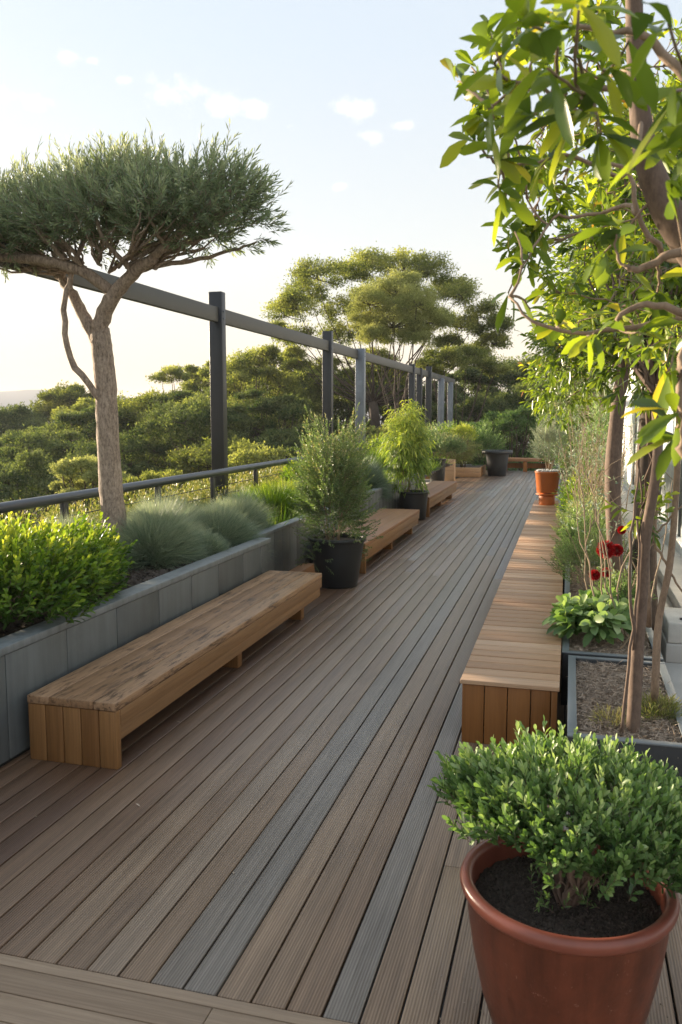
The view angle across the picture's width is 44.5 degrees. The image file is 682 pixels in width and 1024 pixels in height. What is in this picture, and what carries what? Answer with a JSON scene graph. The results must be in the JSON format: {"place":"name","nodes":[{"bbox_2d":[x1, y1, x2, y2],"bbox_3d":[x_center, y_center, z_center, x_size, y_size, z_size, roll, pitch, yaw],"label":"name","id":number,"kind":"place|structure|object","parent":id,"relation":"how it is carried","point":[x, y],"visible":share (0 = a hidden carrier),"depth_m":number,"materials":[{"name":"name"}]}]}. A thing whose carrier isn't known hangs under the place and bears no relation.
{"place":"outdoors","nodes":[
{"label":"outdoors","id":0,"kind":"place"},
{"bbox_2d":[0,390,528,442],"bbox_3d":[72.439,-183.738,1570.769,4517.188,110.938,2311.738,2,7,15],"label":"hills","id":1,"kind":"structure","parent":0,"point":[14,397],"depth_m":1765.15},
{"bbox_2d":[0,0,681,397],"label":"sky","id":2,"kind":"structure","parent":0,"point":[353,103],"materials":[{"name":"white"}]},
{"bbox_2d":[279,455,452,522],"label":"roof garden soil","id":3,"kind":"structure","parent":0,"point":[433,472],"depth_m":24.36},
{"bbox_2d":[0,450,439,528],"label":"seeding grass","id":4,"kind":"structure","parent":3,"relation":"on","point":[205,492],"depth_m":12.59,"materials":[{"name":"plant"}]},
{"bbox_2d":[0,444,447,526],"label":"railing","id":5,"kind":"object","parent":3,"relation":"on","point":[63,500],"visible":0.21,"depth_m":10.38,"materials":[{"name":"metal"}]},
{"bbox_2d":[0,242,454,503],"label":"pergola","id":6,"kind":"object","parent":3,"relation":"on","point":[216,314],"visible":0.72,"depth_m":13.58,"materials":[{"name":"grey paint"}]},
{"bbox_2d":[200,484,282,541],"bbox_3d":[-1.419,0.258,10.763,1.558,1.335,1.499,2,7,15],"label":"grass mound","id":7,"kind":"object","parent":3,"relation":"on","point":[254,510],"depth_m":10.64,"materials":[{"name":"plant"}]},
{"bbox_2d":[227,482,308,519],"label":"grass tuft","id":8,"kind":"object","parent":3,"relation":"on","point":[278,497],"visible":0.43,"depth_m":12.44,"materials":[{"name":"green plant"}]},
{"bbox_2d":[241,477,299,495],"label":"grass tuft","id":9,"kind":"object","parent":3,"relation":"on","point":[268,483],"visible":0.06,"depth_m":13.78,"materials":[{"name":"green plant"}]},
{"bbox_2d":[278,451,309,485],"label":"garden bush","id":10,"kind":"object","parent":3,"relation":"on","point":[287,474],"visible":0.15,"depth_m":15.18,"materials":[{"name":"green plant"}]},
{"bbox_2d":[200,454,456,525],"bbox_3d":[0.678,-0.731,19.089,2.034,0.657,17.789,2,7,15],"label":"ground cover","id":11,"kind":"object","parent":3,"relation":"on","point":[277,519],"visible":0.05,"depth_m":12.22,"materials":[{"name":"green plant"}]},
{"bbox_2d":[339,452,397,507],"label":"grass tuft","id":12,"kind":"object","parent":3,"relation":"on","point":[378,480],"visible":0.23,"depth_m":16.62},
{"bbox_2d":[434,429,488,465],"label":"arching grass","id":13,"kind":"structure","parent":3,"relation":"on","point":[463,455],"depth_m":28.16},
{"bbox_2d":[462,423,506,457],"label":"garden bush","id":14,"kind":"object","parent":3,"relation":"on","point":[491,440],"visible":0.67,"depth_m":31.80,"materials":[{"name":"green plant"}]},
{"bbox_2d":[422,464,560,485],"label":"terrace slab","id":15,"kind":"structure","parent":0,"point":[427,481],"depth_m":33.49,"materials":[{"name":"concrete"}]},
{"bbox_2d":[322,477,677,1023],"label":"deck joists","id":16,"kind":"object","parent":15,"relation":"on","point":[461,917],"depth_m":3.51,"materials":[{"name":"wood"}]},
{"bbox_2d":[0,954,352,1023],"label":"deck border","id":17,"kind":"object","parent":16,"relation":"on","point":[35,992],"visible":1,"depth_m":3.13,"materials":[{"name":"wood"}]},
{"bbox_2d":[0,470,681,1023],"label":"deck","id":18,"kind":"structure","parent":16,"relation":"on","point":[278,762],"depth_m":4.54,"materials":[{"name":"wood"}]},
{"bbox_2d":[0,537,270,766],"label":"tiled planter","id":19,"kind":"object","parent":18,"relation":"on","point":[35,657],"visible":0.52,"depth_m":6.29,"materials":[{"name":"grey stone"}]},
{"bbox_2d":[0,543,241,637],"bbox_3d":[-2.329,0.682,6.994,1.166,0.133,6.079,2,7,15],"label":"bark mulch","id":20,"kind":"object","parent":19,"relation":"in","point":[10,624],"visible":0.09,"depth_m":7.30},
{"bbox_2d":[34,506,101,532],"bbox_3d":[-2.851,0.410,8.524,1.295,0.999,1.275,2,7,15],"label":"grass mound","id":21,"kind":"object","parent":20,"relation":"on","point":[66,520],"depth_m":8.49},
{"bbox_2d":[0,511,136,629],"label":"leafy shrub","id":22,"kind":"object","parent":20,"relation":"on","point":[72,560],"visible":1,"depth_m":5.96,"materials":[{"name":"green plant"}]},
{"bbox_2d":[0,117,292,557],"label":"spreading tree","id":23,"kind":"object","parent":20,"relation":"on","point":[139,201],"visible":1,"depth_m":7.74,"materials":[{"name":"green plant"}]},
{"bbox_2d":[100,487,225,575],"bbox_3d":[-2.038,0.425,8.643,1.720,1.385,1.789,2,7,15],"label":"grass mound","id":24,"kind":"object","parent":20,"relation":"on","point":[167,537],"depth_m":8.37,"materials":[{"name":"plant"}]},
{"bbox_2d":[125,488,237,546],"bbox_3d":[-1.931,0.307,9.673,1.677,1.213,1.600,2,7,15],"label":"grass mound","id":25,"kind":"object","parent":20,"relation":"on","point":[193,507],"depth_m":9.64,"materials":[{"name":"plant"}]},
{"bbox_2d":[193,525,232,555],"bbox_3d":[-1.504,0.415,8.982,0.889,0.680,0.876,2,7,15],"label":"grass mound","id":26,"kind":"object","parent":20,"relation":"on","point":[218,544],"depth_m":8.87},
{"bbox_2d":[190,494,276,559],"bbox_3d":[-1.458,0.288,9.859,1.437,1.101,1.454,-4,8,-31],"label":"grass mound","id":27,"kind":"object","parent":20,"relation":"on","point":[244,530],"depth_m":9.68,"materials":[{"name":"plant"}]},
{"bbox_2d":[27,570,321,769],"bbox_3d":[-1.107,1.137,7.372,0.633,0.429,4.440,2,7,15],"label":"timber bench","id":28,"kind":"object","parent":18,"relation":"on","point":[94,713],"visible":1,"depth_m":5.93,"materials":[{"name":"wood"}]},
{"bbox_2d":[252,474,420,572],"bbox_3d":[0.524,0.028,15.441,0.320,0.759,11.447,2,7,15],"label":"grey planter","id":29,"kind":"object","parent":18,"relation":"on","point":[287,554],"visible":0.23,"depth_m":11.37,"materials":[{"name":"stone"}]},
{"bbox_2d":[308,532,365,588],"bbox_3d":[-0.050,0.631,10.790,0.754,0.638,0.754,2,7,15],"label":"plant pot","id":30,"kind":"object","parent":18,"relation":"on","point":[345,555],"visible":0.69,"depth_m":10.54,"materials":[{"name":"black plastic"}]},
{"bbox_2d":[287,402,386,574],"bbox_3d":[-0.090,-0.317,10.649,1.246,2.170,1.506,-1,7,-7],"label":"potted bush","id":31,"kind":"object","parent":30,"relation":"in","point":[325,475],"visible":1,"depth_m":10.50,"materials":[{"name":"green plant"}]},
{"bbox_2d":[335,508,419,573],"bbox_3d":[0.542,0.395,13.731,0.758,0.428,4.300,2,7,15],"label":"timber bench","id":32,"kind":"object","parent":18,"relation":"on","point":[395,524],"visible":0.45,"depth_m":13.68,"materials":[{"name":"wood"}]},
{"bbox_2d":[398,490,428,520],"bbox_3d":[1.530,-0.146,17.623,0.664,0.598,0.664,2,7,15],"label":"plant pot","id":33,"kind":"object","parent":18,"relation":"on","point":[414,500],"visible":0.74,"depth_m":17.38,"materials":[{"name":"black plastic"}]},
{"bbox_2d":[375,398,435,497],"bbox_3d":[1.343,-1.203,17.482,1.359,2.346,1.373,2,7,15],"label":"potted bamboo","id":34,"kind":"object","parent":33,"relation":"in","point":[404,452],"visible":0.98,"depth_m":17.23,"materials":[{"name":"green plant"}]},
{"bbox_2d":[416,481,456,516],"bbox_3d":[2.203,-0.368,20.256,0.638,0.429,4.550,2,7,15],"label":"timber bench","id":35,"kind":"object","parent":18,"relation":"on","point":[439,491],"visible":0.53,"depth_m":20.14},
{"bbox_2d":[429,458,445,481],"bbox_3d":[2.954,-1.205,25.563,0.544,0.858,0.544,2,7,15],"label":"plant pot","id":36,"kind":"object","parent":18,"relation":"on","point":[439,475],"visible":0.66,"depth_m":25.37,"materials":[{"name":"black plastic"}]},
{"bbox_2d":[421,433,467,458],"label":"potted shrub","id":37,"kind":"object","parent":36,"relation":"in","point":[449,443],"visible":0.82,"depth_m":25.12,"materials":[{"name":"green plant"}]},
{"bbox_2d":[425,459,455,480],"bbox_3d":[3.476,-1.473,28.468,1.020,0.719,1.700,2,7,15],"label":"timber bench","id":38,"kind":"object","parent":18,"relation":"on","point":[450,472],"visible":0.2,"depth_m":27.57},
{"bbox_2d":[455,464,485,476],"bbox_3d":[4.582,-1.525,30.557,1.250,0.337,1.900,2,7,15],"label":"timber planter","id":39,"kind":"object","parent":18,"relation":"on","point":[473,471],"visible":0.7,"depth_m":29.64,"materials":[{"name":"wood"}]},
{"bbox_2d":[449,423,478,466],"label":"ball shrub","id":40,"kind":"object","parent":39,"relation":"in","point":[467,428],"visible":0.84,"depth_m":29.83,"materials":[{"name":"green plant"}]},
{"bbox_2d":[482,450,512,475],"bbox_3d":[5.653,-1.774,30.179,1.108,0.918,1.108,2,7,15],"label":"plant pot","id":41,"kind":"object","parent":18,"relation":"on","point":[497,461],"visible":0.99,"depth_m":29.87,"materials":[{"name":"black plastic"}]},
{"bbox_2d":[460,500,564,745],"bbox_3d":[2.728,0.660,11.409,0.663,0.439,12.292,2,7,15],"label":"slatted bench","id":42,"kind":"object","parent":18,"relation":"on","point":[516,650],"visible":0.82,"depth_m":6.24,"materials":[{"name":"wood"}]},
{"bbox_2d":[535,469,560,504],"bbox_3d":[4.049,-0.493,16.363,0.490,0.697,0.490,2,7,15],"label":"orange pot","id":43,"kind":"object","parent":42,"relation":"on","point":[547,482],"visible":1,"depth_m":16.20,"materials":[{"name":"ceramic"}]},
{"bbox_2d":[527,413,571,469],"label":"feathery shrub","id":44,"kind":"object","parent":43,"relation":"in","point":[545,436],"visible":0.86,"depth_m":16.37,"materials":[{"name":"plant"}]},
{"bbox_2d":[507,458,553,471],"bbox_3d":[7.102,-1.836,32.439,2.300,0.519,0.510,2,7,15],"label":"timber bench","id":45,"kind":"object","parent":18,"relation":"on","point":[524,465],"visible":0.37,"depth_m":32.32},
{"bbox_2d":[460,829,679,1023],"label":"terracotta pot","id":46,"kind":"object","parent":18,"relation":"on","point":[583,964],"visible":0.71,"depth_m":2.70,"materials":[{"name":"ceramic"}]},
{"bbox_2d":[426,715,681,912],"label":"potted shrub","id":47,"kind":"object","parent":46,"relation":"in","point":[512,785],"visible":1,"depth_m":2.81,"materials":[{"name":"green plant"}]},
{"bbox_2d":[563,512,628,593],"bbox_3d":[4.086,0.378,13.711,0.846,0.464,7.493,2,7,15],"label":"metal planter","id":48,"kind":"object","parent":18,"relation":"on","point":[568,561],"depth_m":10.26,"materials":[{"name":"grey metal"}]},
{"bbox_2d":[555,468,604,513],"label":"shrub","id":49,"kind":"object","parent":48,"relation":"in","point":[563,500],"visible":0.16,"depth_m":12.88,"materials":[{"name":"green plant"}]},
{"bbox_2d":[544,371,625,482],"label":"dry stems","id":50,"kind":"object","parent":48,"relation":"on","point":[577,430],"visible":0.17,"depth_m":13.82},
{"bbox_2d":[550,487,629,540],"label":"shrub","id":51,"kind":"object","parent":48,"relation":"in","point":[569,513],"visible":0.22,"depth_m":10.77,"materials":[{"name":"green plant"}]},
{"bbox_2d":[552,393,637,545],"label":"dry stems","id":52,"kind":"object","parent":48,"relation":"on","point":[593,466],"visible":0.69,"depth_m":11.63,"materials":[{"name":"plant"}]},
{"bbox_2d":[570,395,621,498],"bbox_3d":[4.281,-0.886,14.000,0.866,2.237,4.255,2,7,15],"label":"tall shrub","id":53,"kind":"object","parent":48,"relation":"on","point":[597,413],"visible":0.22,"depth_m":13.26,"materials":[{"name":"green plant"}]},
{"bbox_2d":[563,562,632,598],"bbox_3d":[2.785,0.930,8.960,0.776,0.469,2.403,2,7,15],"label":"metal planter","id":54,"kind":"object","parent":18,"relation":"on","point":[572,588],"visible":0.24,"depth_m":9.10,"materials":[{"name":"grey metal"}]},
{"bbox_2d":[549,507,626,569],"bbox_3d":[2.877,0.339,9.754,0.826,0.788,0.957,-3,7,-26],"label":"shrub","id":55,"kind":"object","parent":54,"relation":"in","point":[570,531],"visible":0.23,"depth_m":9.71,"materials":[{"name":"green plant"}]},
{"bbox_2d":[542,518,637,589],"bbox_3d":[2.619,0.454,8.746,1.036,0.797,1.855,2,7,15],"label":"red flower shrub","id":56,"kind":"object","parent":54,"relation":"in","point":[564,551],"visible":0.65,"depth_m":8.54,"materials":[{"name":"green plant"}]},
{"bbox_2d":[516,80,681,580],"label":"young tree","id":57,"kind":"object","parent":54,"relation":"on","point":[553,366],"visible":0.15,"depth_m":7.85,"materials":[{"name":"green plant"}]},
{"bbox_2d":[561,627,662,705],"bbox_3d":[2.238,1.159,7.021,0.764,0.464,1.701,2,7,15],"label":"metal planter","id":58,"kind":"object","parent":18,"relation":"on","point":[573,645],"visible":0.27,"depth_m":6.45,"materials":[{"name":"grey metal"}]},
{"bbox_2d":[542,586,634,646],"bbox_3d":[2.067,0.820,6.847,0.798,0.383,1.036,2,7,15],"label":"leafy clump","id":59,"kind":"object","parent":58,"relation":"on","point":[597,618],"visible":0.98,"depth_m":6.57,"materials":[{"name":"green plant"}]},
{"bbox_2d":[596,540,615,559],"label":"red flower","id":60,"kind":"object","parent":58,"relation":"in","point":[610,548],"visible":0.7,"depth_m":7.25,"materials":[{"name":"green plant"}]},
{"bbox_2d":[558,405,672,648],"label":"dry stems","id":61,"kind":"object","parent":58,"relation":"on","point":[595,508],"visible":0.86,"depth_m":6.81,"materials":[{"name":"plant"}]},
{"bbox_2d":[589,565,655,599],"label":"shrub","id":62,"kind":"object","parent":58,"relation":"in","point":[624,588],"visible":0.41,"depth_m":7.41,"materials":[{"name":"green plant"}]},
{"bbox_2d":[567,655,681,813],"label":"metal planter","id":63,"kind":"object","parent":18,"relation":"on","point":[595,681],"visible":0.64,"depth_m":5.15,"materials":[{"name":"grey metal"}]},
{"bbox_2d":[588,704,626,731],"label":"grass clump","id":64,"kind":"object","parent":63,"relation":"in","point":[613,719],"visible":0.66,"depth_m":4.96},
{"bbox_2d":[551,73,681,737],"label":"young tree","id":65,"kind":"object","parent":63,"relation":"on","point":[649,497],"visible":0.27,"depth_m":4.78,"materials":[{"name":"green plant"}]},
{"bbox_2d":[616,166,681,702],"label":"young tree","id":66,"kind":"object","parent":63,"relation":"on","point":[656,650],"visible":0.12,"depth_m":5.02,"materials":[{"name":"beige plant"}]},
{"bbox_2d":[641,689,681,724],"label":"grass clump","id":67,"kind":"object","parent":63,"relation":"in","point":[664,704],"visible":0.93,"depth_m":5.04,"materials":[{"name":"plant"}]},
{"bbox_2d":[460,404,562,471],"bbox_3d":[7.239,0.303,36.187,4.885,10.048,4.558,2,7,15],"label":"woodland tree","id":68,"kind":"object","parent":15,"relation":"on","point":[511,421],"visible":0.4,"depth_m":35.16,"materials":[{"name":"green plant"}]},
{"bbox_2d":[440,0,681,480],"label":"overhanging tree","id":69,"kind":"object","parent":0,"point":[510,116],"visible":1,"depth_m":2.04,"materials":[{"name":"green plant"}]},
{"bbox_2d":[554,386,589,474],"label":"tall shrub","id":70,"kind":"object","parent":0,"point":[561,465],"visible":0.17,"depth_m":17.45,"materials":[{"name":"green plant"}]},
{"bbox_2d":[533,361,611,464],"bbox_3d":[5.241,-2.007,18.740,1.874,3.361,3.809,2,7,15],"label":"tall shrub","id":71,"kind":"object","parent":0,"point":[562,406],"visible":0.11,"depth_m":18.29,"materials":[{"name":"green plant"}]},
{"bbox_2d":[621,483,681,703],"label":"stone paving","id":72,"kind":"structure","parent":0,"point":[674,671],"depth_m":10.32,"materials":[{"name":"stone"}]},
{"bbox_2d":[564,71,680,629],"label":"young tree","id":73,"kind":"object","parent":72,"relation":"on","point":[643,470],"visible":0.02,"depth_m":8.48,"materials":[{"name":"brown plant"}]},
{"bbox_2d":[621,368,681,607],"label":"building","id":74,"kind":"structure","parent":72,"relation":"on","point":[674,594],"depth_m":14.55,"materials":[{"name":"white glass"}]},
{"bbox_2d":[661,607,681,662],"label":"stone seat","id":75,"kind":"object","parent":72,"relation":"on","point":[671,642],"visible":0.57,"depth_m":7.43,"materials":[{"name":"concrete"}]},
{"bbox_3d":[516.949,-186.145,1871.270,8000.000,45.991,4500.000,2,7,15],"label":"ground","id":76,"kind":"structure","parent":0,"visible":0},
{"bbox_2d":[0,401,66,436],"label":"woodland tree","id":77,"kind":"object","parent":76,"relation":"on","point":[15,416],"visible":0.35,"depth_m":78.78,"materials":[{"name":"green plant"}]},
{"bbox_2d":[0,423,97,520],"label":"woodland tree","id":78,"kind":"object","parent":76,"relation":"on","point":[13,431],"visible":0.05,"depth_m":61.15,"materials":[{"name":"green plant"}]},
{"bbox_2d":[0,448,98,526],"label":"woodland tree","id":79,"kind":"object","parent":76,"relation":"on","point":[19,473],"visible":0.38,"depth_m":38.35,"materials":[{"name":"green plant"}]},
{"bbox_2d":[26,380,94,440],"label":"woodland tree","id":80,"kind":"object","parent":76,"relation":"on","point":[66,395],"visible":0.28,"depth_m":82.36,"materials":[{"name":"green plant"}]},
{"bbox_2d":[0,428,122,524],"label":"woodland tree","id":81,"kind":"object","parent":76,"relation":"on","point":[53,444],"visible":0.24,"depth_m":47.98,"materials":[{"name":"green plant"}]},
{"bbox_2d":[42,454,139,521],"bbox_3d":[-9.495,1.766,31.935,3.748,8.123,4.108,2,7,15],"label":"woodland tree","id":82,"kind":"object","parent":76,"relation":"on","point":[66,469],"visible":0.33,"depth_m":31.18,"materials":[{"name":"green plant"}]},
{"bbox_2d":[30,404,166,511],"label":"woodland tree","id":83,"kind":"object","parent":76,"relation":"on","point":[86,416],"visible":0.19,"depth_m":54.55,"materials":[{"name":"green plant"}]},
{"bbox_2d":[50,389,166,466],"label":"woodland tree","id":84,"kind":"object","parent":76,"relation":"on","point":[82,403],"visible":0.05,"depth_m":61.38,"materials":[{"name":"green plant"}]},
{"bbox_2d":[44,430,173,508],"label":"woodland tree","id":85,"kind":"object","parent":76,"relation":"on","point":[128,444],"visible":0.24,"depth_m":41.54,"materials":[{"name":"green plant"}]},
{"bbox_2d":[117,386,180,471],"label":"woodland tree","id":86,"kind":"object","parent":76,"relation":"on","point":[134,405],"visible":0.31,"depth_m":54.87,"materials":[{"name":"green plant"}]},
{"bbox_2d":[99,468,199,515],"bbox_3d":[-6.537,2.283,29.262,4.755,7.709,5.435,2,7,15],"label":"woodland tree","id":87,"kind":"object","parent":76,"relation":"on","point":[147,475],"visible":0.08,"depth_m":28.46,"materials":[{"name":"green plant"}]},
{"bbox_2d":[145,364,196,395],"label":"woodland tree","id":88,"kind":"object","parent":76,"relation":"on","point":[175,372],"visible":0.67,"depth_m":64.22,"materials":[{"name":"green plant"}]},
{"bbox_2d":[135,393,229,478],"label":"woodland tree","id":89,"kind":"object","parent":76,"relation":"on","point":[188,400],"visible":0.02,"depth_m":49.89,"materials":[{"name":"green plant"}]},
{"bbox_2d":[127,393,259,497],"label":"woodland tree","id":90,"kind":"object","parent":76,"relation":"on","point":[181,424],"visible":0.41,"depth_m":41.83,"materials":[{"name":"green plant"}]},
{"bbox_2d":[154,386,240,476],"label":"woodland tree","id":91,"kind":"object","parent":76,"relation":"on","point":[182,394],"visible":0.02,"depth_m":54.73,"materials":[{"name":"green plant"}]},
{"bbox_2d":[144,434,253,494],"bbox_3d":[-5.614,0.603,39.394,6.846,8.678,6.856,2,7,15],"label":"woodland tree","id":92,"kind":"object","parent":76,"relation":"on","point":[195,459],"visible":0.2,"depth_m":37.81,"materials":[{"name":"green plant"}]},
{"bbox_2d":[176,360,259,398],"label":"woodland tree","id":93,"kind":"object","parent":76,"relation":"on","point":[200,374],"visible":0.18,"depth_m":60.73,"materials":[{"name":"green plant"}]},
{"bbox_2d":[209,439,290,490],"bbox_3d":[-3.149,1.433,32.459,4.396,8.668,5.020,-4,8,-32],"label":"woodland tree","id":94,"kind":"object","parent":76,"relation":"on","point":[240,457],"visible":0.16,"depth_m":31.06,"materials":[{"name":"green plant"}]},
{"bbox_2d":[201,342,314,477],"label":"woodland tree","id":95,"kind":"object","parent":76,"relation":"on","point":[265,360],"visible":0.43,"depth_m":51.30,"materials":[{"name":"green plant"}]},
{"bbox_2d":[228,386,341,478],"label":"woodland tree","id":96,"kind":"object","parent":76,"relation":"on","point":[286,407],"visible":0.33,"depth_m":43.20,"materials":[{"name":"green plant"}]},
{"bbox_2d":[249,421,321,481],"bbox_3d":[-2.116,0.206,40.290,7.246,9.295,7.720,2,7,15],"label":"woodland tree","id":97,"kind":"object","parent":76,"relation":"on","point":[274,437],"visible":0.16,"depth_m":38.85,"materials":[{"name":"green plant"}]},
{"bbox_2d":[272,364,354,445],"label":"woodland tree","id":98,"kind":"object","parent":76,"relation":"on","point":[312,390],"visible":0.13,"depth_m":55.45,"materials":[{"name":"green plant"}]},
{"bbox_2d":[333,365,425,440],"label":"woodland tree","id":99,"kind":"object","parent":76,"relation":"on","point":[343,405],"visible":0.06,"depth_m":55.86,"materials":[{"name":"green plant"}]},
{"bbox_2d":[259,241,514,429],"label":"umbrella pine","id":100,"kind":"object","parent":76,"relation":"on","point":[291,301],"visible":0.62,"depth_m":46.00,"materials":[{"name":"green plant"}]},
{"bbox_2d":[342,266,458,427],"bbox_3d":[2.627,-3.361,38.864,5.571,16.080,4.443,2,7,15],"label":"fine leaved tree","id":101,"kind":"object","parent":76,"relation":"on","point":[398,289],"visible":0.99,"depth_m":37.44,"materials":[{"name":"green plant"}]},
{"bbox_2d":[366,424,446,457],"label":"woodland tree","id":102,"kind":"object","parent":76,"relation":"on","point":[374,430],"visible":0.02,"depth_m":42.25,"materials":[{"name":"green plant"}]},
{"bbox_2d":[382,380,463,422],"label":"woodland tree","id":103,"kind":"object","parent":76,"relation":"on","point":[455,394],"visible":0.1,"depth_m":56.88,"materials":[{"name":"green plant"}]},
{"bbox_2d":[385,400,478,463],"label":"woodland tree","id":104,"kind":"object","parent":76,"relation":"on","point":[434,414],"visible":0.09,"depth_m":43.90,"materials":[{"name":"green plant"}]},
{"bbox_2d":[413,341,511,463],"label":"flat topped tree","id":105,"kind":"object","parent":76,"relation":"on","point":[451,356],"visible":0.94,"depth_m":40.68,"materials":[{"name":"green plant"}]},
{"bbox_2d":[444,365,501,459],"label":"woodland tree","id":106,"kind":"object","parent":76,"relation":"on","point":[472,376],"visible":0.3,"depth_m":60.29,"materials":[{"name":"green plant"}]},
{"bbox_2d":[444,390,534,464],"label":"woodland tree","id":107,"kind":"object","parent":76,"relation":"on","point":[498,401],"visible":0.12,"depth_m":46.28,"materials":[{"name":"green plant"}]},
{"bbox_2d":[471,354,558,465],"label":"woodland tree","id":108,"kind":"object","parent":76,"relation":"on","point":[516,373],"visible":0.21,"depth_m":61.79,"materials":[{"name":"green plant"}]},
{"bbox_2d":[480,381,557,465],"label":"woodland tree","id":109,"kind":"object","parent":76,"relation":"on","point":[519,397],"visible":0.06,"depth_m":48.16,"materials":[{"name":"green plant"}]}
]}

